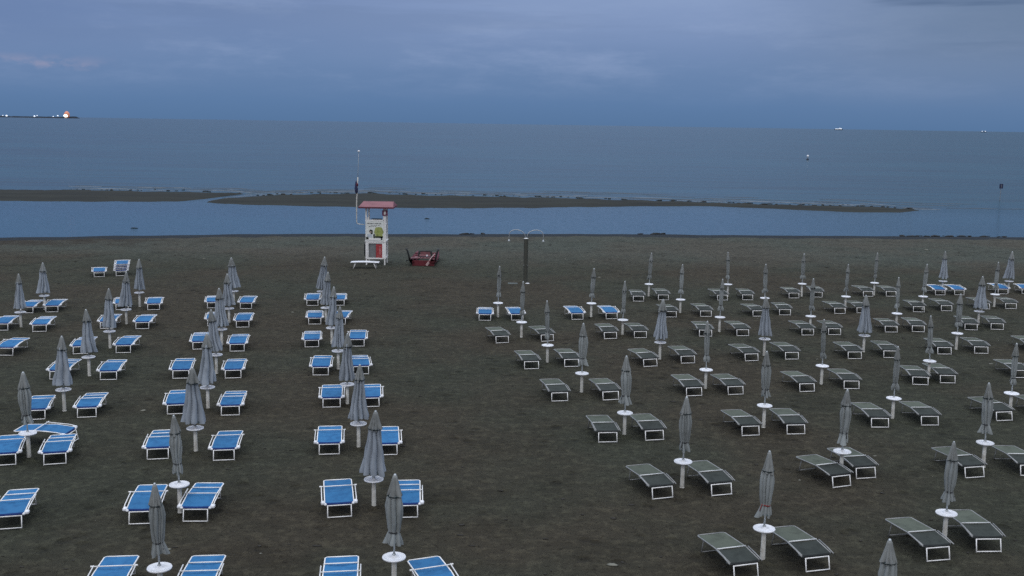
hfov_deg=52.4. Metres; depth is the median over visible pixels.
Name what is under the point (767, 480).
beach umbrella
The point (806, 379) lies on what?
sunbed
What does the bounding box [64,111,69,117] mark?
harbour lamp
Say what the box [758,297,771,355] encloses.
beach umbrella
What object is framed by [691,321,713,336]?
sunbed
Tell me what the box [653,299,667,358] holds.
beach umbrella
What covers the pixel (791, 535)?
sunbed
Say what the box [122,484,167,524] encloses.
sunbed
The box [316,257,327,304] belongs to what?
beach umbrella
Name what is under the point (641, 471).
sunbed
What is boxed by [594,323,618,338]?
sunbed
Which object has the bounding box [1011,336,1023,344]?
sunbed
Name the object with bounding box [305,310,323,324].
sunbed
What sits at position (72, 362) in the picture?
sunbed
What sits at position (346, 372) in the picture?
beach umbrella
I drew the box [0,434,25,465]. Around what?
sunbed
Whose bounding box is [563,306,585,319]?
sunbed
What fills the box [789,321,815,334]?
sunbed
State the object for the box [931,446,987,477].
sunbed
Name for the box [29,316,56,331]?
sunbed
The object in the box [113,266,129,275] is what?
sunbed
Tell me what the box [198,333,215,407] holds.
beach umbrella
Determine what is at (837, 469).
sunbed
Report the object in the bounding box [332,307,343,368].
beach umbrella
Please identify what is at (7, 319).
sunbed
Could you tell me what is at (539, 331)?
sunbed
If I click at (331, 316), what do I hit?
beach umbrella
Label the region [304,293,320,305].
sunbed
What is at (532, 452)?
beach sand
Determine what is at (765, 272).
beach umbrella
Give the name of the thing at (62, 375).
beach umbrella
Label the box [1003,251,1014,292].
beach umbrella
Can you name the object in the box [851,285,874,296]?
sunbed
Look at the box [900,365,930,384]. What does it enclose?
sunbed
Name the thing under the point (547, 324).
beach umbrella
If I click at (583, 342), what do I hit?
beach umbrella
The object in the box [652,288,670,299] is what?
sunbed
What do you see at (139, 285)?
beach umbrella
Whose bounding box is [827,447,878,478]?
sunbed
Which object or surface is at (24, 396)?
beach umbrella
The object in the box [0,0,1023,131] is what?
sky
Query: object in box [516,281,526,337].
beach umbrella
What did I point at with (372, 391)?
sunbed
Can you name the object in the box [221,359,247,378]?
sunbed
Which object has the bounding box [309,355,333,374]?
sunbed
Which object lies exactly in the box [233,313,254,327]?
sunbed
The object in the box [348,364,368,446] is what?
beach umbrella
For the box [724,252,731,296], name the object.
beach umbrella
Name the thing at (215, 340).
beach umbrella
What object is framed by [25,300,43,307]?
sunbed
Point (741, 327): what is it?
sunbed
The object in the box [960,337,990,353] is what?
sunbed
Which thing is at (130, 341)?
sunbed
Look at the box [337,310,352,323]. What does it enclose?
sunbed
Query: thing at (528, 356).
sunbed
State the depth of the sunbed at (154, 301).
49.70 m
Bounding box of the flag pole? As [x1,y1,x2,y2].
[355,150,363,224]
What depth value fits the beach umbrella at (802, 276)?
56.06 m
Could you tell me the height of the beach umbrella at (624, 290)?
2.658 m
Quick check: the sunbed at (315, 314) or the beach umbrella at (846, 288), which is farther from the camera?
the beach umbrella at (846, 288)
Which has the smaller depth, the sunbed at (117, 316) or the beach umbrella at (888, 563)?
the beach umbrella at (888, 563)
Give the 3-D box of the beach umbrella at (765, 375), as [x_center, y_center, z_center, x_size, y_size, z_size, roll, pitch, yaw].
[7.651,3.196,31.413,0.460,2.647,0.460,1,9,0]
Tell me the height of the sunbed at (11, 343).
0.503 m
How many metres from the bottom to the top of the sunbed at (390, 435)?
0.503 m
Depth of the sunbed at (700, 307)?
50.17 m
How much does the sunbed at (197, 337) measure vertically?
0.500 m
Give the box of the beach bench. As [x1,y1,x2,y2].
[350,261,379,268]
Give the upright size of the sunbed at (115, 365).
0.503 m
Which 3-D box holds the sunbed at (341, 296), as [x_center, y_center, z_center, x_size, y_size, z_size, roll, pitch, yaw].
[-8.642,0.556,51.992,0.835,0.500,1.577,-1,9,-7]
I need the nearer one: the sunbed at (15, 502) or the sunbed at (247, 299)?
the sunbed at (15, 502)
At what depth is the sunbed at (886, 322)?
47.15 m
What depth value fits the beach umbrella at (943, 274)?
57.83 m
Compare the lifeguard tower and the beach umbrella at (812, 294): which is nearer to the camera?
the beach umbrella at (812, 294)
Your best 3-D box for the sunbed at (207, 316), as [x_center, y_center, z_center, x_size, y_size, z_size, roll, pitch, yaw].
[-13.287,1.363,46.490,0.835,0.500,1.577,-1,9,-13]
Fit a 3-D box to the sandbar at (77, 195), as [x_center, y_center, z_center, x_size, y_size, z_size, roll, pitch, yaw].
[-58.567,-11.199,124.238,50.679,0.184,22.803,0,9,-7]
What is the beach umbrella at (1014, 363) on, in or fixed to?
on the beach sand at (532, 452)
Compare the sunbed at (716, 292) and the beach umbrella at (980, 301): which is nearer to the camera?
the beach umbrella at (980, 301)
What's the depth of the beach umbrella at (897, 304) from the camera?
47.38 m
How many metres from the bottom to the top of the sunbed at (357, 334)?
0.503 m
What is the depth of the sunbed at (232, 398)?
32.40 m
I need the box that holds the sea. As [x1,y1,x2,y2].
[0,117,1023,237]
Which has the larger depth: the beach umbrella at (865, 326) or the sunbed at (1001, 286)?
the sunbed at (1001, 286)
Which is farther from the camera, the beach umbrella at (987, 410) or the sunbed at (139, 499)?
the beach umbrella at (987, 410)
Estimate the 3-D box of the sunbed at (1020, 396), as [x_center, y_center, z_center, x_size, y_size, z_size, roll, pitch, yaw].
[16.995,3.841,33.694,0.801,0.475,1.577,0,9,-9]
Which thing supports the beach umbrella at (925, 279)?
on the beach sand at (532, 452)
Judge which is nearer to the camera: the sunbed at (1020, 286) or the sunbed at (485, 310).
the sunbed at (485, 310)
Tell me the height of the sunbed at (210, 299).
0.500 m
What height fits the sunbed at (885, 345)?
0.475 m
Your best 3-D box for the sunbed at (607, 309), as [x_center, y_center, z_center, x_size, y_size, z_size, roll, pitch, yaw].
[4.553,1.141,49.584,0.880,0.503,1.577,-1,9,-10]
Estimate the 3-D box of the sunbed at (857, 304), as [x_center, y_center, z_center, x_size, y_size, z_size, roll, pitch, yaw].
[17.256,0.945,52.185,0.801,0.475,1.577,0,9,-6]
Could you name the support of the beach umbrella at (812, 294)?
on the beach sand at (532, 452)
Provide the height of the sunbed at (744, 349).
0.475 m
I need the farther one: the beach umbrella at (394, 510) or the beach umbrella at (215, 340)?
the beach umbrella at (215, 340)
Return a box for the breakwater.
[0,116,79,118]
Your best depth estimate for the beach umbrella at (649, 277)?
55.05 m
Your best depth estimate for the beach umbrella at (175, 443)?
23.70 m
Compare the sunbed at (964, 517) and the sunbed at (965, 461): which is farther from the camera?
the sunbed at (965, 461)
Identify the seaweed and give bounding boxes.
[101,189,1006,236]
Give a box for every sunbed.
[0,315,18,330]
[0,338,29,355]
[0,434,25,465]
[0,488,38,529]
[14,421,78,442]
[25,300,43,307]
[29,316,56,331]
[31,395,55,419]
[38,434,76,465]
[43,299,67,311]
[46,359,81,378]
[69,337,96,353]
[72,392,107,417]
[88,555,139,575]
[91,267,107,276]
[96,359,126,379]
[97,314,121,328]
[112,335,140,352]
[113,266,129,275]
[113,297,119,309]
[114,260,129,264]
[114,266,128,267]
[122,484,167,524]
[132,314,156,328]
[141,429,169,459]
[144,297,163,309]
[162,390,185,414]
[168,358,195,378]
[177,482,223,521]
[177,554,225,575]
[189,332,208,349]
[204,296,215,307]
[204,312,214,325]
[208,430,243,460]
[216,391,246,415]
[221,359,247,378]
[226,334,250,351]
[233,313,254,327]
[237,296,257,308]
[301,331,321,346]
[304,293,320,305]
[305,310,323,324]
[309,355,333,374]
[314,425,345,454]
[318,384,345,407]
[319,478,357,517]
[319,555,360,575]
[336,293,346,305]
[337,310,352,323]
[347,330,368,339]
[352,355,372,373]
[364,384,383,406]
[381,426,402,454]
[398,480,423,517]
[407,556,458,575]
[476,307,493,320]
[485,327,510,342]
[505,307,525,319]
[514,350,540,368]
[529,326,554,341]
[539,379,570,400]
[553,349,578,366]
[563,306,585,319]
[586,415,620,442]
[588,378,621,399]
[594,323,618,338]
[597,305,619,318]
[624,323,648,337]
[626,464,676,499]
[627,348,659,366]
[629,290,645,301]
[629,413,666,440]
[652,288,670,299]
[656,304,678,316]
[667,346,696,363]
[671,374,704,395]
[687,460,734,495]
[690,303,713,316]
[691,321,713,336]
[697,532,762,575]
[708,289,728,300]
[710,374,745,394]
[721,409,762,435]
[724,321,750,335]
[728,344,760,360]
[736,288,754,299]
[740,304,761,310]
[769,342,800,359]
[769,408,807,434]
[771,302,792,315]
[771,525,833,571]
[780,287,800,293]
[780,371,816,391]
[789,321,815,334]
[796,454,853,487]
[806,286,824,294]
[817,320,842,334]
[822,301,846,313]
[827,369,861,388]
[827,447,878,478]
[833,342,863,358]
[844,301,861,307]
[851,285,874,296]
[851,402,891,427]
[870,341,899,357]
[873,318,897,331]
[877,286,895,291]
[885,517,953,561]
[899,401,941,425]
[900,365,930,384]
[901,317,926,331]
[903,300,926,311]
[922,363,957,383]
[923,338,953,353]
[926,284,946,294]
[928,298,953,310]
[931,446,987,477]
[944,284,966,294]
[948,509,1005,551]
[954,316,978,329]
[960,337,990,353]
[965,297,991,308]
[967,396,1014,420]
[981,316,1005,329]
[987,283,1010,289]
[991,445,1023,475]
[993,297,1018,308]
[993,359,1023,377]
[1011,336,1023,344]
[1014,284,1023,293]
[1014,395,1023,406]
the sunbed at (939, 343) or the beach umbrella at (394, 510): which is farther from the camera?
the sunbed at (939, 343)
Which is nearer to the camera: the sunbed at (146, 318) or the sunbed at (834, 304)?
the sunbed at (146, 318)
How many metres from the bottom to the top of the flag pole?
4.666 m
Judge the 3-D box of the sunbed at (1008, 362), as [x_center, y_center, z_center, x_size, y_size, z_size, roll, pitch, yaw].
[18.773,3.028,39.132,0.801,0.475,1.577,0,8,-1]
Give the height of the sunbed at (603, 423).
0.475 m
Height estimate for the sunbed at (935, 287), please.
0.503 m
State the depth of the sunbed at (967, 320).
47.85 m
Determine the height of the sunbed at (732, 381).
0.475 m
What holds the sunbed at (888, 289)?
on the beach sand at (532, 452)
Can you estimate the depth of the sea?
192.91 m
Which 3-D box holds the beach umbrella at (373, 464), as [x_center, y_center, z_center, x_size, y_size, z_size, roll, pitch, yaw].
[-3.264,4.138,24.387,0.614,2.636,0.562,1,9,0]
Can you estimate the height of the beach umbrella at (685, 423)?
2.630 m
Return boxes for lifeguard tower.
[358,201,396,264]
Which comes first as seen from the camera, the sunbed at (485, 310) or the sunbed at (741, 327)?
the sunbed at (741, 327)
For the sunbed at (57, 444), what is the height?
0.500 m
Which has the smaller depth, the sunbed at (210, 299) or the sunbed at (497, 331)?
the sunbed at (497, 331)
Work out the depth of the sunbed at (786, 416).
31.42 m
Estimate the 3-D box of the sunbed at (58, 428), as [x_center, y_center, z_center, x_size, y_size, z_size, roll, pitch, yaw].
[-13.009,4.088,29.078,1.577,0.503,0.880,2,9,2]
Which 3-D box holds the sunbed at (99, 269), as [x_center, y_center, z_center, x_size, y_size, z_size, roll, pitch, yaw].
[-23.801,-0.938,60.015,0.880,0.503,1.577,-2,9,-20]
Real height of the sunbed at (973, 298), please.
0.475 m
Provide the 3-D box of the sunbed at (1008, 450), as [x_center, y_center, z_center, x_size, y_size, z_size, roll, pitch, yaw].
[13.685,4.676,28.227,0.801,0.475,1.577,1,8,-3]
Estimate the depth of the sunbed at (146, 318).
45.23 m
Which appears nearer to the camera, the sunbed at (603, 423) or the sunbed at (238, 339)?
the sunbed at (603, 423)
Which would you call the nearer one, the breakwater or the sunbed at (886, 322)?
the sunbed at (886, 322)
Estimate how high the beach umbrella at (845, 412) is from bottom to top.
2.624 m
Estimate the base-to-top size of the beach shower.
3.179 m
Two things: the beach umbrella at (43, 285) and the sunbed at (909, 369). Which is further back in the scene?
the beach umbrella at (43, 285)
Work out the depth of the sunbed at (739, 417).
31.20 m
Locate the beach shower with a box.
[508,229,544,283]
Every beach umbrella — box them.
[14,274,26,326]
[17,372,36,457]
[36,263,49,309]
[52,336,72,410]
[80,309,97,375]
[102,288,115,347]
[118,272,131,323]
[134,259,144,306]
[147,483,171,575]
[169,415,189,512]
[181,367,205,451]
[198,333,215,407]
[207,309,222,373]
[214,288,228,344]
[223,274,235,322]
[228,258,240,300]
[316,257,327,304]
[320,272,330,321]
[326,287,336,343]
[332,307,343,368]
[339,333,354,403]
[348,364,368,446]
[359,410,385,505]
[382,474,405,575]
[493,266,502,316]
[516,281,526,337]
[542,301,553,362]
[575,323,588,391]
[587,268,595,316]
[617,355,632,434]
[618,281,627,334]
[645,253,652,295]
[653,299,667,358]
[674,396,691,487]
[676,264,684,312]
[699,321,712,388]
[715,279,724,331]
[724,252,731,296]
[753,450,774,559]
[757,351,771,427]
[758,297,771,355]
[760,264,769,298]
[798,254,805,295]
[806,278,815,330]
[816,319,828,383]
[833,389,851,475]
[841,264,850,308]
[857,295,871,351]
[870,253,878,294]
[878,538,896,575]
[886,346,901,418]
[892,277,901,327]
[918,264,928,309]
[923,315,935,378]
[935,441,957,538]
[939,251,947,292]
[952,294,962,349]
[973,276,987,324]
[976,383,993,467]
[990,262,999,306]
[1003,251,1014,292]
[1004,343,1019,413]
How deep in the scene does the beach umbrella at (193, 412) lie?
27.99 m
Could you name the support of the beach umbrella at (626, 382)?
on the beach sand at (532, 452)
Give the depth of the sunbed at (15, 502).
23.43 m
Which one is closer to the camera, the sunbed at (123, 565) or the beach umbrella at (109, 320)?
the sunbed at (123, 565)
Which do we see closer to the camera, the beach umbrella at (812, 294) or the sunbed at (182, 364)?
the sunbed at (182, 364)
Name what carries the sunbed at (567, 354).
on the beach sand at (532, 452)
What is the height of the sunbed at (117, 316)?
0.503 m
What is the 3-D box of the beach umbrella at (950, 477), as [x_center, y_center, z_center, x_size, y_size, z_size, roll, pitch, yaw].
[9.540,4.603,22.772,0.460,2.594,0.460,1,9,0]
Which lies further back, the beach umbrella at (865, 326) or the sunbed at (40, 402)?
the beach umbrella at (865, 326)
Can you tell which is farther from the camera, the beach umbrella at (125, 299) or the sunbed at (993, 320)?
the sunbed at (993, 320)
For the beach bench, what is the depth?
64.56 m
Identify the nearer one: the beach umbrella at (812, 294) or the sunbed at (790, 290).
the beach umbrella at (812, 294)
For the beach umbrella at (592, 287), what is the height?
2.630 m
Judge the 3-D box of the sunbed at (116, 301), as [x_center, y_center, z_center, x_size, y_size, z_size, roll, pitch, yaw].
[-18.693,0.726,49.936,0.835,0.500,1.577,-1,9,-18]
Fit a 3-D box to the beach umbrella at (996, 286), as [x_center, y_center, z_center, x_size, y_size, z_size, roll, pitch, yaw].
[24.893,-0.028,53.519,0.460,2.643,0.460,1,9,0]
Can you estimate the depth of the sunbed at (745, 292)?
55.36 m
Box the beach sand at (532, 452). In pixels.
[0,234,1023,575]
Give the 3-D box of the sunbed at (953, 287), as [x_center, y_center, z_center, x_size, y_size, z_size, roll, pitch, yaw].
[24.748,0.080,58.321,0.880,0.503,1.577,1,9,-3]
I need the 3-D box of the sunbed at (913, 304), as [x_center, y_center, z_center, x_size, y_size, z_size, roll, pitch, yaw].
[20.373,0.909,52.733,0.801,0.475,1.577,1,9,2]
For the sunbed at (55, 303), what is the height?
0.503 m
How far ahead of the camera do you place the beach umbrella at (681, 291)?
50.25 m
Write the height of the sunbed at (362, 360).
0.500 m
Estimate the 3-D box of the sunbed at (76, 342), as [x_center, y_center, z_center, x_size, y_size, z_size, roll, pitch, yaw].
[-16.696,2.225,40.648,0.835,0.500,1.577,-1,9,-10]
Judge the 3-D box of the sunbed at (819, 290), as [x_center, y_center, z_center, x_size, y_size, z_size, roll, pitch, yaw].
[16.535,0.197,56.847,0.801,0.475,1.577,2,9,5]
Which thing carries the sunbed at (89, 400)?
on the beach sand at (532, 452)
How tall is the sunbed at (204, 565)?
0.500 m
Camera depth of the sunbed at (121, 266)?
59.98 m
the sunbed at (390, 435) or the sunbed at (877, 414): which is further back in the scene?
the sunbed at (877, 414)
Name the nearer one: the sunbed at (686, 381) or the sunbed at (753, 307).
the sunbed at (686, 381)
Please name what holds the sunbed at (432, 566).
on the beach sand at (532, 452)
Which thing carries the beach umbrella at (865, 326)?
on the beach sand at (532, 452)
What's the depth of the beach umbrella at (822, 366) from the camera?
36.69 m
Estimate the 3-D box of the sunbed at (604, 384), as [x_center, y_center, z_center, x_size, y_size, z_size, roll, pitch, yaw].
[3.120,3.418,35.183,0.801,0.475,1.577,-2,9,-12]
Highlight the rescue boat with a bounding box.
[406,248,439,265]
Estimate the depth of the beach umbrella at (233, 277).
50.64 m
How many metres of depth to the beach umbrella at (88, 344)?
36.28 m
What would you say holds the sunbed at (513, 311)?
on the beach sand at (532, 452)
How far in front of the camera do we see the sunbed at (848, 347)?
41.60 m
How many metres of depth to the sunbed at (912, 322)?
47.33 m
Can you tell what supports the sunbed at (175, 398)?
on the beach sand at (532, 452)
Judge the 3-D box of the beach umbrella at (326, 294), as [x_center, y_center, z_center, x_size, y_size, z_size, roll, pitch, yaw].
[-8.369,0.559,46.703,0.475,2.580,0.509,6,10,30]
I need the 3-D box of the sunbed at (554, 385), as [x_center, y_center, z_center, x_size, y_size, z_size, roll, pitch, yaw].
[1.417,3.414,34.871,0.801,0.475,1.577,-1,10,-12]
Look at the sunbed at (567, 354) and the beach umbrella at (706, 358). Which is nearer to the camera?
the beach umbrella at (706, 358)
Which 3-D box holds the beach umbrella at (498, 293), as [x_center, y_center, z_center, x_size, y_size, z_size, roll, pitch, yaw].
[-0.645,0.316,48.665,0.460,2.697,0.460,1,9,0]
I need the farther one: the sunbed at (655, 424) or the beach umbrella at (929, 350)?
the beach umbrella at (929, 350)
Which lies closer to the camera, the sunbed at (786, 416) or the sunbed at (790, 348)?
the sunbed at (786, 416)
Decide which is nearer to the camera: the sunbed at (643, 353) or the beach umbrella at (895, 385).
the beach umbrella at (895, 385)
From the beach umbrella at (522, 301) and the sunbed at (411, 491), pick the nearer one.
the sunbed at (411, 491)
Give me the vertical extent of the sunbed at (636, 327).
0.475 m
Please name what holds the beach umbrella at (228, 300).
on the beach sand at (532, 452)
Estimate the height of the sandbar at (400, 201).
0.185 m
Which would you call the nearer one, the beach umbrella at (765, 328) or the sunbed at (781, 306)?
the beach umbrella at (765, 328)
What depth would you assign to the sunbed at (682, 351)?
40.34 m
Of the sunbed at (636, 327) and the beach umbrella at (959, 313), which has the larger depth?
the sunbed at (636, 327)
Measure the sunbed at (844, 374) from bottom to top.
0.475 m
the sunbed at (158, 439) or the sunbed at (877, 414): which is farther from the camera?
the sunbed at (877, 414)
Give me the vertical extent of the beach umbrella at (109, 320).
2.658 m
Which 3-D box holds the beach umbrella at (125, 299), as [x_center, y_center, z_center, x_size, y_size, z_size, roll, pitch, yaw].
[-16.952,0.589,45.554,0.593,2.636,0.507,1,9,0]
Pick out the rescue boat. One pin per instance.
(416, 256)
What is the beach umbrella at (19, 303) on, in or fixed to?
on the beach sand at (532, 452)
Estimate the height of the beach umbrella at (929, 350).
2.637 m
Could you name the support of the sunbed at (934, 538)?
on the beach sand at (532, 452)
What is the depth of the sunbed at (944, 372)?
37.81 m
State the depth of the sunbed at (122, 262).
60.26 m
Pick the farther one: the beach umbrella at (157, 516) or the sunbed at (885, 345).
the sunbed at (885, 345)
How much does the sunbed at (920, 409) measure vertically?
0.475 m
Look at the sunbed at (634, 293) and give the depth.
54.26 m
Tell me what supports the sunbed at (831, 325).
on the beach sand at (532, 452)
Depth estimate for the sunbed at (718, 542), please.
21.47 m
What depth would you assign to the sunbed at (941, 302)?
52.86 m
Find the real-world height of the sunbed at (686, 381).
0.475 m
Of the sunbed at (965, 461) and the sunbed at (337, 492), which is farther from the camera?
the sunbed at (965, 461)
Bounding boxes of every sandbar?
[0,189,241,201]
[207,193,918,212]
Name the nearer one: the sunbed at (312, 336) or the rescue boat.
the sunbed at (312, 336)
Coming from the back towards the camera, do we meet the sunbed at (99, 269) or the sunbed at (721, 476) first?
the sunbed at (99, 269)
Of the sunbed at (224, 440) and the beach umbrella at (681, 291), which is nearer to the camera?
the sunbed at (224, 440)
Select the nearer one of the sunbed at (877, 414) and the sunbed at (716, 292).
the sunbed at (877, 414)
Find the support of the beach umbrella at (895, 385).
on the beach sand at (532, 452)
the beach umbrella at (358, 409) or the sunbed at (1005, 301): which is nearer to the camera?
the beach umbrella at (358, 409)
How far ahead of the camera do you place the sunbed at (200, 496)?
23.97 m
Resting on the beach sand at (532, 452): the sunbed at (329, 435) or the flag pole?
the sunbed at (329, 435)
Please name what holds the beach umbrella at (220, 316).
on the beach sand at (532, 452)
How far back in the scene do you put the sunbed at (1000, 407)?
33.08 m
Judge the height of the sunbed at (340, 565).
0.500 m
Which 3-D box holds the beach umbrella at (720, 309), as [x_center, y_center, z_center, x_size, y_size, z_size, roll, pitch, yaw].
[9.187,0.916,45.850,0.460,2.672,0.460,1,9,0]
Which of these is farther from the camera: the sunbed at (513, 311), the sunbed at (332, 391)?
the sunbed at (513, 311)
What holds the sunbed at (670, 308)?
on the beach sand at (532, 452)
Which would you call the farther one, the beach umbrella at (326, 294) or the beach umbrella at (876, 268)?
the beach umbrella at (876, 268)

